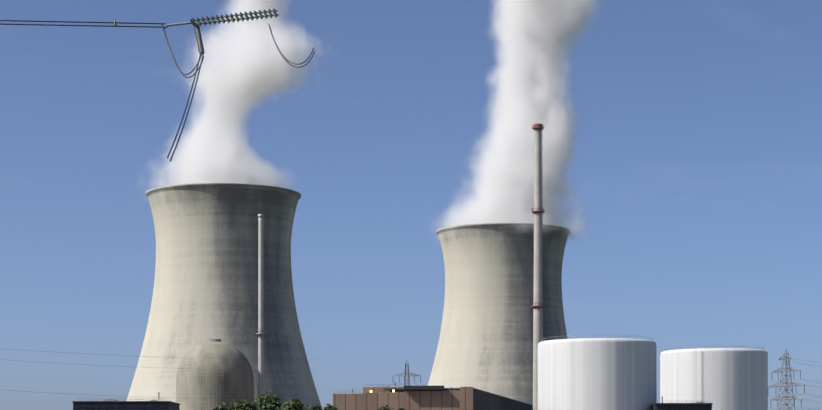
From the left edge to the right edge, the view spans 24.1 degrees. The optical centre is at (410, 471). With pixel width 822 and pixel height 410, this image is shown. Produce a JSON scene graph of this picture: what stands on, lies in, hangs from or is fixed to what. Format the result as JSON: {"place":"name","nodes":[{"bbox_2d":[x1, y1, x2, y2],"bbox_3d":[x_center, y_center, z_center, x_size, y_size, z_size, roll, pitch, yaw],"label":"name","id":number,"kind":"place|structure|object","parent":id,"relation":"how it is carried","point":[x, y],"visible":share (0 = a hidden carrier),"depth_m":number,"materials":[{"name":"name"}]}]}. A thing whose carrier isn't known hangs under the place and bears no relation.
{"place":"outdoors","nodes":[
{"label":"outdoors","id":0,"kind":"place"},
{"bbox_2d":[72,401,179,409],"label":"black office block","id":1,"kind":"structure","parent":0,"point":[123,405],"depth_m":700.85,"materials":[{"name":"grey"}]},
{"bbox_2d":[81,383,703,402],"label":"roof equipment","id":2,"kind":"object","parent":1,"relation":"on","point":[158,399],"visible":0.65,"depth_m":723.01,"materials":[{"name":"metal"}]},
{"bbox_2d":[0,8,314,161],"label":"power line","id":3,"kind":"object","parent":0,"point":[197,25],"visible":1,"depth_m":53.91,"materials":[{"name":"grey metal"}]},
{"bbox_2d":[176,339,253,409],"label":"containment dome","id":4,"kind":"structure","parent":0,"point":[213,381],"depth_m":787.52,"materials":[{"name":"concrete"}]},
{"bbox_2d":[0,0,821,409],"label":"sky","id":5,"kind":"structure","parent":0,"point":[682,139],"materials":[{"name":"blue"}]},
{"bbox_2d":[538,338,656,409],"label":"storage tank","id":6,"kind":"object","parent":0,"point":[580,374],"depth_m":792.04,"materials":[{"name":"white metal"}]},
{"bbox_2d":[542,335,763,402],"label":"tank railings and ladders","id":7,"kind":"object","parent":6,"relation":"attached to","point":[707,346],"visible":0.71,"depth_m":878.44,"materials":[{"name":"silver metal"}]},
{"bbox_2d":[660,348,767,409],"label":"storage tank","id":8,"kind":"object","parent":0,"point":[734,378],"depth_m":880.09,"materials":[{"name":"white metal"}]},
{"label":"ground","id":9,"kind":"structure","parent":0,"visible":0},
{"bbox_2d":[213,402,231,409],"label":"tree","id":10,"kind":"object","parent":9,"relation":"on","point":[223,407],"visible":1,"depth_m":444.05,"materials":[{"name":"green plant"}]},
{"bbox_2d":[230,398,257,409],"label":"tree","id":11,"kind":"object","parent":9,"relation":"on","point":[245,404],"visible":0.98,"depth_m":452.45,"materials":[{"name":"green plant"}]},
{"bbox_2d":[254,390,282,409],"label":"tree","id":12,"kind":"object","parent":9,"relation":"on","point":[268,402],"visible":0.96,"depth_m":467.52,"materials":[{"name":"green plant"}]},
{"bbox_2d":[277,397,303,409],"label":"tree","id":13,"kind":"object","parent":9,"relation":"on","point":[294,404],"visible":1,"depth_m":457.54,"materials":[{"name":"green plant"}]},
{"bbox_2d":[302,403,321,409],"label":"tree","id":14,"kind":"object","parent":9,"relation":"on","point":[312,407],"visible":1,"depth_m":448.25,"materials":[{"name":"green plant"}]},
{"bbox_2d":[322,404,336,409],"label":"tree","id":15,"kind":"object","parent":9,"relation":"on","point":[328,407],"visible":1,"depth_m":438.53,"materials":[{"name":"green plant"}]},
{"bbox_2d":[376,405,390,409],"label":"tree","id":16,"kind":"object","parent":9,"relation":"on","point":[383,408],"visible":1,"depth_m":517.87,"materials":[{"name":"green plant"}]},
{"bbox_2d":[394,360,420,385],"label":"pylon","id":17,"kind":"object","parent":9,"relation":"on","point":[408,378],"visible":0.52,"depth_m":898.56,"materials":[{"name":"silver metal"}]},
{"bbox_2d":[0,348,820,409],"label":"power lines","id":18,"kind":"object","parent":17,"relation":"on","point":[314,398],"visible":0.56,"depth_m":600.39,"materials":[{"name":"grey metal"}]},
{"bbox_2d":[769,349,804,409],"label":"pylon","id":19,"kind":"object","parent":9,"relation":"on","point":[785,382],"visible":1,"depth_m":746.09,"materials":[{"name":"silver metal"}]},
{"bbox_3d":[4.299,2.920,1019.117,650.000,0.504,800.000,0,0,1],"label":"yard plant","id":20,"kind":"object","parent":9,"relation":"on","visible":0},
{"bbox_2d":[126,183,321,408],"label":"cooling tower","id":21,"kind":"structure","parent":20,"relation":"on","point":[205,288],"depth_m":1058.38,"materials":[{"name":"concrete"}]},
{"bbox_2d":[255,214,266,397],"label":"chimney","id":22,"kind":"object","parent":20,"relation":"on","point":[260,333],"visible":0.9,"depth_m":799.24,"materials":[{"name":"metal"}]},
{"bbox_2d":[333,386,472,409],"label":"building","id":23,"kind":"structure","parent":20,"relation":"on","point":[419,398],"depth_m":759.16,"materials":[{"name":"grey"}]},
{"bbox_2d":[385,388,532,409],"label":"building","id":24,"kind":"structure","parent":20,"relation":"on","point":[483,400],"depth_m":810.05,"materials":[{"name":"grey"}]},
{"bbox_2d":[428,223,569,404],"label":"cooling tower","id":25,"kind":"structure","parent":20,"relation":"on","point":[485,342],"depth_m":1225.38,"materials":[{"name":"concrete"}]},
{"bbox_2d":[531,123,544,409],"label":"exhaust chimney","id":26,"kind":"object","parent":20,"relation":"on","point":[537,210],"visible":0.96,"depth_m":926.50,"materials":[{"name":"metal"}]},
{"bbox_2d":[651,403,712,409],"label":"building","id":27,"kind":"structure","parent":20,"relation":"on","point":[681,406],"depth_m":787.29,"materials":[{"name":"grey"}]}
]}

